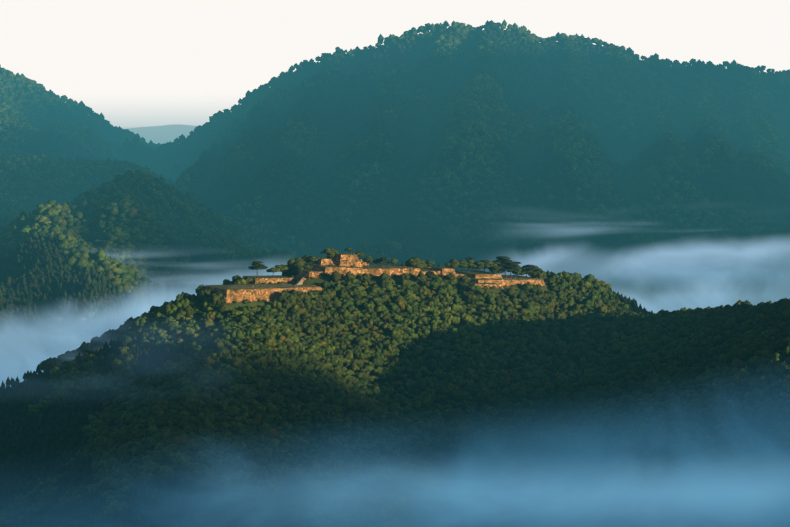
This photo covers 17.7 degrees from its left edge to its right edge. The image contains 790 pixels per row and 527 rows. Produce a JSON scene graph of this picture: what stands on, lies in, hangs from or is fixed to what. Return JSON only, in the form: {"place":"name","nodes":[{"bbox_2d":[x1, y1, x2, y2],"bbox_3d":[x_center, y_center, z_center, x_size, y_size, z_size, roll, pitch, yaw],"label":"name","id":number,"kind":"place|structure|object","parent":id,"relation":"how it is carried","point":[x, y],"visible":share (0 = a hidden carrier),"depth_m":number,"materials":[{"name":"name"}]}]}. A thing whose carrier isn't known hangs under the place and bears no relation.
{"place":"outdoors","nodes":[
{"label":"outdoors","id":0,"kind":"place"},
{"bbox_2d":[0,65,160,166],"bbox_3d":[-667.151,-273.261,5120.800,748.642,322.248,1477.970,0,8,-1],"label":"mountain forest","id":1,"kind":"object","parent":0,"point":[94,141],"depth_m":5008.93,"materials":[{"name":"green plant"}]},
{"bbox_2d":[51,313,195,363],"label":"cloud","id":2,"kind":"structure","parent":0,"point":[95,330],"depth_m":2360.27,"materials":[{"name":"white"}]},
{"bbox_2d":[0,342,249,405],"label":"cloud","id":3,"kind":"structure","parent":0,"point":[127,374],"depth_m":1876.64,"materials":[{"name":"white"}]},
{"bbox_2d":[0,272,281,386],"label":"cloud","id":4,"kind":"structure","parent":0,"point":[18,355],"depth_m":3023.12,"materials":[{"name":"white"}]},
{"bbox_2d":[0,153,305,353],"bbox_3d":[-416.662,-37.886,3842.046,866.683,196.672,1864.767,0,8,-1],"label":"forest hills","id":5,"kind":"structure","parent":0,"point":[24,229],"depth_m":3582.03,"materials":[{"name":"green plant"}]},
{"bbox_2d":[121,124,196,143],"bbox_3d":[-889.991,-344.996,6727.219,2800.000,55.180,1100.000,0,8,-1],"label":"distant mountain","id":6,"kind":"structure","parent":0,"point":[163,134],"depth_m":6600.29,"materials":[{"name":"teal"}]},
{"bbox_2d":[92,249,297,292],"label":"cloud","id":7,"kind":"structure","parent":0,"point":[198,274],"depth_m":3375.63,"materials":[{"name":"white"}]},
{"bbox_2d":[0,0,789,126],"bbox_3d":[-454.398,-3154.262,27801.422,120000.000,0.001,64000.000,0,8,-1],"label":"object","id":8,"kind":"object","parent":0,"point":[133,63],"depth_m":13166.10,"materials":[{"name":"white"}]},
{"bbox_2d":[0,264,789,526],"bbox_3d":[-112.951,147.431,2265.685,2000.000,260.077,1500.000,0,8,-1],"label":"castle hill terrain","id":9,"kind":"structure","parent":0,"point":[411,281],"depth_m":2263.76,"materials":[{"name":"green plant"}]},
{"bbox_2d":[204,283,322,302],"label":"stone wall","id":10,"kind":"structure","parent":9,"relation":"on","point":[241,294],"depth_m":2387.73,"materials":[{"name":"stone"}]},
{"bbox_2d":[229,276,304,287],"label":"bailey path","id":11,"kind":"structure","parent":9,"relation":"on","point":[300,282],"depth_m":2431.57,"materials":[{"name":"beige"}]},
{"bbox_2d":[243,275,294,283],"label":"wall","id":12,"kind":"structure","parent":9,"relation":"on","point":[274,279],"depth_m":2440.72,"materials":[{"name":"stone"}]},
{"bbox_2d":[248,261,267,277],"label":"tree","id":13,"kind":"object","parent":12,"relation":"on","point":[256,265],"visible":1,"depth_m":2429.49,"materials":[{"name":"green plant"}]},
{"bbox_2d":[266,267,279,273],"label":"tree","id":14,"kind":"object","parent":12,"relation":"on","point":[273,269],"visible":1,"depth_m":2452.26,"materials":[{"name":"green plant"}]},
{"bbox_2d":[275,264,289,274],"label":"tree","id":15,"kind":"object","parent":12,"relation":"on","point":[282,267],"visible":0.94,"depth_m":2462.27,"materials":[{"name":"green plant"}]},
{"bbox_2d":[277,292,286,302],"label":"hill tree","id":16,"kind":"object","parent":9,"relation":"on","point":[281,296],"visible":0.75,"depth_m":2381.43,"materials":[{"name":"green plant"}]},
{"bbox_2d":[282,290,290,300],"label":"hill tree","id":17,"kind":"object","parent":9,"relation":"on","point":[287,294],"visible":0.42,"depth_m":2383.99,"materials":[{"name":"green plant"}]},
{"bbox_2d":[282,300,291,308],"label":"hill tree","id":18,"kind":"object","parent":9,"relation":"on","point":[286,304],"visible":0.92,"depth_m":2376.09,"materials":[{"name":"green plant"}]},
{"bbox_2d":[283,259,294,275],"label":"tree","id":19,"kind":"object","parent":9,"relation":"on","point":[290,262],"visible":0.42,"depth_m":2470.97,"materials":[{"name":"green plant"}]},
{"bbox_2d":[287,295,296,306],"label":"hill tree","id":20,"kind":"object","parent":9,"relation":"on","point":[291,299],"visible":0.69,"depth_m":2381.20,"materials":[{"name":"green plant"}]},
{"bbox_2d":[291,290,298,299],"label":"hill tree","id":21,"kind":"object","parent":9,"relation":"on","point":[293,292],"visible":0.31,"depth_m":2389.95,"materials":[{"name":"green plant"}]},
{"bbox_2d":[293,257,306,265],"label":"tree","id":22,"kind":"object","parent":9,"relation":"on","point":[299,261],"visible":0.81,"depth_m":2471.77,"materials":[{"name":"green plant"}]},
{"bbox_2d":[296,298,303,308],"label":"hill tree","id":23,"kind":"object","parent":9,"relation":"on","point":[299,303],"visible":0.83,"depth_m":2381.38,"materials":[{"name":"green plant"}]},
{"bbox_2d":[296,291,304,299],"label":"hill tree","id":24,"kind":"object","parent":9,"relation":"on","point":[301,295],"visible":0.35,"depth_m":2394.32,"materials":[{"name":"green plant"}]},
{"bbox_2d":[296,277,306,280],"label":"bastion wall","id":25,"kind":"structure","parent":9,"relation":"on","point":[299,278],"depth_m":2445.55,"materials":[{"name":"stone"}]},
{"bbox_2d":[301,255,311,262],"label":"tree","id":26,"kind":"object","parent":9,"relation":"on","point":[305,258],"visible":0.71,"depth_m":2476.89,"materials":[{"name":"green plant"}]},
{"bbox_2d":[302,292,310,302],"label":"hill tree","id":27,"kind":"object","parent":9,"relation":"on","point":[306,296],"visible":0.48,"depth_m":2397.35,"materials":[{"name":"green plant"}]},
{"bbox_2d":[304,298,311,312],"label":"hill tree","id":28,"kind":"object","parent":9,"relation":"on","point":[307,305],"visible":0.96,"depth_m":2387.26,"materials":[{"name":"green plant"}]},
{"bbox_2d":[296,269,322,279],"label":"stone wall","id":29,"kind":"structure","parent":9,"relation":"on","point":[306,273],"depth_m":2448.60,"materials":[{"name":"stone"}]},
{"bbox_2d":[303,265,312,268],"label":"tree","id":30,"kind":"object","parent":29,"relation":"on","point":[307,267],"visible":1,"depth_m":2449.84,"materials":[{"name":"green plant"}]},
{"bbox_2d":[307,291,314,299],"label":"hill tree","id":31,"kind":"object","parent":9,"relation":"on","point":[311,295],"visible":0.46,"depth_m":2399.47,"materials":[{"name":"green plant"}]},
{"bbox_2d":[310,300,315,313],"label":"hill tree","id":32,"kind":"object","parent":9,"relation":"on","point":[313,304],"visible":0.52,"depth_m":2391.65,"materials":[{"name":"green plant"}]},
{"bbox_2d":[308,256,318,261],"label":"tree","id":33,"kind":"object","parent":9,"relation":"on","point":[312,258],"visible":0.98,"depth_m":2472.01,"materials":[{"name":"green plant"}]},
{"bbox_2d":[312,292,320,296],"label":"hill tree","id":34,"kind":"object","parent":9,"relation":"on","point":[316,294],"visible":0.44,"depth_m":2403.35,"materials":[{"name":"green plant"}]},
{"bbox_2d":[314,297,321,312],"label":"hill tree","id":35,"kind":"object","parent":9,"relation":"on","point":[318,303],"visible":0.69,"depth_m":2396.20,"materials":[{"name":"green plant"}]},
{"bbox_2d":[312,258,334,265],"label":"keep wall","id":36,"kind":"structure","parent":9,"relation":"on","point":[321,261],"depth_m":2474.51,"materials":[{"name":"stone"}]},
{"bbox_2d":[320,248,333,254],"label":"tree","id":37,"kind":"object","parent":36,"relation":"on","point":[327,251],"visible":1,"depth_m":2477.84,"materials":[{"name":"green plant"}]},
{"bbox_2d":[318,290,330,308],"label":"hill tree","id":38,"kind":"object","parent":9,"relation":"on","point":[324,295],"visible":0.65,"depth_m":2406.19,"materials":[{"name":"green plant"}]},
{"bbox_2d":[323,298,332,309],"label":"hill tree","id":39,"kind":"object","parent":9,"relation":"on","point":[327,303],"visible":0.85,"depth_m":2402.68,"materials":[{"name":"green plant"}]},
{"bbox_2d":[326,289,333,298],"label":"hill tree","id":40,"kind":"object","parent":9,"relation":"on","point":[330,293],"visible":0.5,"depth_m":2412.94,"materials":[{"name":"green plant"}]},
{"bbox_2d":[326,248,338,258],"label":"tree","id":41,"kind":"object","parent":9,"relation":"on","point":[333,255],"visible":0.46,"depth_m":2486.93,"materials":[{"name":"green plant"}]},
{"bbox_2d":[305,263,363,275],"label":"stone wall","id":42,"kind":"structure","parent":9,"relation":"on","point":[355,271],"depth_m":2464.03,"materials":[{"name":"stone"}]},
{"bbox_2d":[332,299,341,310],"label":"hill tree","id":43,"kind":"object","parent":9,"relation":"on","point":[336,303],"visible":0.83,"depth_m":2406.14,"materials":[{"name":"green plant"}]},
{"bbox_2d":[331,253,362,266],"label":"keep wall","id":44,"kind":"structure","parent":9,"relation":"on","point":[353,260],"depth_m":2485.08,"materials":[{"name":"stone"}]},
{"bbox_2d":[344,272,355,280],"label":"hill tree","id":45,"kind":"object","parent":9,"relation":"on","point":[348,275],"visible":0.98,"depth_m":2447.01,"materials":[{"name":"green plant"}]},
{"bbox_2d":[358,258,368,265],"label":"stone steps","id":46,"kind":"structure","parent":9,"relation":"on","point":[362,261],"depth_m":2502.94,"materials":[{"name":"stone"}]},
{"bbox_2d":[355,252,364,255],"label":"tree","id":47,"kind":"object","parent":46,"relation":"on","point":[359,253],"visible":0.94,"depth_m":2501.78,"materials":[{"name":"green plant"}]},
{"bbox_2d":[359,273,370,280],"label":"hill tree","id":48,"kind":"object","parent":9,"relation":"on","point":[365,276],"visible":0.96,"depth_m":2455.55,"materials":[{"name":"green plant"}]},
{"bbox_2d":[364,256,372,262],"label":"tree","id":49,"kind":"object","parent":9,"relation":"on","point":[368,259],"visible":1,"depth_m":2500.42,"materials":[{"name":"green plant"}]},
{"bbox_2d":[376,257,390,265],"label":"tree","id":50,"kind":"object","parent":9,"relation":"on","point":[382,259],"visible":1,"depth_m":2495.36,"materials":[{"name":"green plant"}]},
{"bbox_2d":[378,273,388,280],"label":"hill tree","id":51,"kind":"object","parent":9,"relation":"on","point":[382,276],"visible":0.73,"depth_m":2466.57,"materials":[{"name":"green plant"}]},
{"bbox_2d":[231,256,540,303],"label":"ruins","id":52,"kind":"object","parent":9,"relation":"on","point":[246,301],"visible":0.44,"depth_m":2469.04,"materials":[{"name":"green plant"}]},
{"bbox_2d":[360,265,420,276],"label":"stone wall","id":53,"kind":"structure","parent":9,"relation":"on","point":[391,270],"depth_m":2492.82,"materials":[{"name":"stone"}]},
{"bbox_2d":[373,258,383,263],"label":"tree","id":54,"kind":"object","parent":53,"relation":"on","point":[376,261],"visible":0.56,"depth_m":2502.86,"materials":[{"name":"green plant"}]},
{"bbox_2d":[387,259,398,265],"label":"tree","id":55,"kind":"object","parent":53,"relation":"on","point":[393,261],"visible":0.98,"depth_m":2508.07,"materials":[{"name":"green plant"}]},
{"bbox_2d":[400,273,409,279],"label":"hill tree","id":56,"kind":"object","parent":9,"relation":"on","point":[406,276],"visible":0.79,"depth_m":2478.50,"materials":[{"name":"green plant"}]},
{"bbox_2d":[405,257,426,269],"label":"tree","id":57,"kind":"object","parent":9,"relation":"on","point":[416,262],"visible":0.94,"depth_m":2516.32,"materials":[{"name":"green plant"}]},
{"bbox_2d":[415,272,426,280],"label":"hill tree","id":58,"kind":"object","parent":9,"relation":"on","point":[420,276],"visible":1,"depth_m":2486.98,"materials":[{"name":"green plant"}]},
{"bbox_2d":[421,268,440,276],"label":"stone wall","id":59,"kind":"structure","parent":9,"relation":"on","point":[425,270],"depth_m":2534.38,"materials":[{"name":"stone"}]},
{"bbox_2d":[425,260,434,267],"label":"tree","id":60,"kind":"object","parent":59,"relation":"on","point":[429,263],"visible":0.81,"depth_m":2545.69,"materials":[{"name":"green plant"}]},
{"bbox_2d":[431,267,456,276],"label":"bastion wall","id":61,"kind":"structure","parent":9,"relation":"on","point":[445,271],"depth_m":2539.57,"materials":[{"name":"stone"}]},
{"bbox_2d":[445,273,456,279],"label":"hill tree","id":62,"kind":"object","parent":9,"relation":"on","point":[450,276],"visible":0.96,"depth_m":2521.99,"materials":[{"name":"green plant"}]},
{"bbox_2d":[459,275,470,282],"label":"hill tree","id":63,"kind":"object","parent":9,"relation":"on","point":[465,279],"visible":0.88,"depth_m":2527.95,"materials":[{"name":"green plant"}]},
{"bbox_2d":[455,270,501,278],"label":"bastion wall","id":64,"kind":"structure","parent":9,"relation":"on","point":[474,274],"depth_m":2561.38,"materials":[{"name":"stone"}]},
{"bbox_2d":[458,260,467,271],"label":"tree","id":65,"kind":"object","parent":64,"relation":"on","point":[463,263],"visible":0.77,"depth_m":2562.88,"materials":[{"name":"green plant"}]},
{"bbox_2d":[466,260,476,271],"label":"tree","id":66,"kind":"object","parent":64,"relation":"on","point":[471,264],"visible":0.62,"depth_m":2564.24,"materials":[{"name":"green plant"}]},
{"bbox_2d":[473,262,484,272],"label":"tree","id":67,"kind":"object","parent":64,"relation":"on","point":[480,265],"visible":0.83,"depth_m":2561.96,"materials":[{"name":"green plant"}]},
{"bbox_2d":[467,282,503,288],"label":"wall","id":68,"kind":"structure","parent":9,"relation":"on","point":[496,285],"depth_m":2522.30,"materials":[{"name":"stone"}]},
{"bbox_2d":[483,261,497,272],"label":"tree","id":69,"kind":"object","parent":9,"relation":"on","point":[490,264],"visible":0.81,"depth_m":2563.23,"materials":[{"name":"green plant"}]},
{"bbox_2d":[487,262,506,272],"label":"tree","id":70,"kind":"object","parent":9,"relation":"on","point":[496,270],"visible":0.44,"depth_m":2562.05,"materials":[{"name":"green plant"}]},
{"bbox_2d":[492,256,520,277],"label":"tree","id":71,"kind":"object","parent":9,"relation":"on","point":[503,260],"visible":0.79,"depth_m":2568.13,"materials":[{"name":"green plant"}]},
{"bbox_2d":[469,275,544,285],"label":"stone wall","id":72,"kind":"structure","parent":9,"relation":"on","point":[512,281],"depth_m":2561.43,"materials":[{"name":"stone"}]},
{"bbox_2d":[501,262,519,278],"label":"tree","id":73,"kind":"object","parent":9,"relation":"on","point":[511,267],"visible":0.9,"depth_m":2559.32,"materials":[{"name":"green plant"}]},
{"bbox_2d":[512,268,524,274],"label":"tree","id":74,"kind":"object","parent":9,"relation":"on","point":[519,272],"visible":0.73,"depth_m":2576.96,"materials":[{"name":"green plant"}]},
{"bbox_2d":[523,282,532,290],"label":"hill tree","id":75,"kind":"object","parent":9,"relation":"on","point":[527,286],"visible":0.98,"depth_m":2553.86,"materials":[{"name":"green plant"}]},
{"bbox_2d":[521,265,535,277],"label":"tree","id":76,"kind":"object","parent":9,"relation":"on","point":[525,271],"visible":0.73,"depth_m":2577.36,"materials":[{"name":"green plant"}]},
{"bbox_2d":[523,264,541,278],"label":"tree","id":77,"kind":"object","parent":9,"relation":"on","point":[533,268],"visible":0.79,"depth_m":2578.06,"materials":[{"name":"green plant"}]},
{"bbox_2d":[528,265,538,277],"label":"tree","id":78,"kind":"object","parent":9,"relation":"on","point":[533,275],"visible":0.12,"depth_m":2591.52,"materials":[{"name":"green plant"}]},
{"bbox_2d":[536,268,545,277],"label":"tree","id":79,"kind":"object","parent":9,"relation":"on","point":[540,274],"visible":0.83,"depth_m":2590.71,"materials":[{"name":"green plant"}]},
{"bbox_2d":[557,290,565,294],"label":"hill tree","id":80,"kind":"object","parent":9,"relation":"on","point":[559,292],"visible":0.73,"depth_m":2574.39,"materials":[{"name":"green plant"}]},
{"bbox_2d":[77,408,789,526],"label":"cloud","id":81,"kind":"structure","parent":0,"point":[746,494],"depth_m":1431.99,"materials":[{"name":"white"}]},
{"bbox_2d":[107,20,789,262],"bbox_3d":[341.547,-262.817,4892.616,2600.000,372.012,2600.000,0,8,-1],"label":"big mountain","id":82,"kind":"structure","parent":0,"point":[358,219],"depth_m":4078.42,"materials":[{"name":"green plant"}]},
{"bbox_2d":[347,216,789,305],"bbox_3d":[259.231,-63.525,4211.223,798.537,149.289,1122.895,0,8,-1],"label":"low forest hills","id":83,"kind":"structure","parent":0,"point":[390,243],"depth_m":3879.42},
{"bbox_2d":[370,233,789,301],"bbox_3d":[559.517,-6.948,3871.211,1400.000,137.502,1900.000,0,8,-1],"label":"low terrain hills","id":84,"kind":"structure","parent":0,"point":[446,260],"depth_m":3880.43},
{"bbox_2d":[473,201,789,294],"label":"cloud","id":85,"kind":"structure","parent":0,"point":[720,262],"depth_m":3687.49,"materials":[{"name":"white"}]},
{"bbox_2d":[506,230,772,243],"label":"cloud","id":86,"kind":"structure","parent":0,"point":[565,231],"depth_m":3634.41,"materials":[{"name":"white"}]},
{"bbox_2d":[623,288,730,313],"bbox_3d":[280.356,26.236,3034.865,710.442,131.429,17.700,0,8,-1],"label":"cloud","id":87,"kind":"structure","parent":0,"point":[703,298],"depth_m":3036.17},
{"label":"third bailey wall","id":88,"kind":"object","parent":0,"visible":0},
{"bbox_2d":[445,259,459,267],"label":"tree","id":89,"kind":"object","parent":88,"relation":"on","point":[453,263],"visible":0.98,"depth_m":2556.05,"materials":[{"name":"green plant"}]}
]}

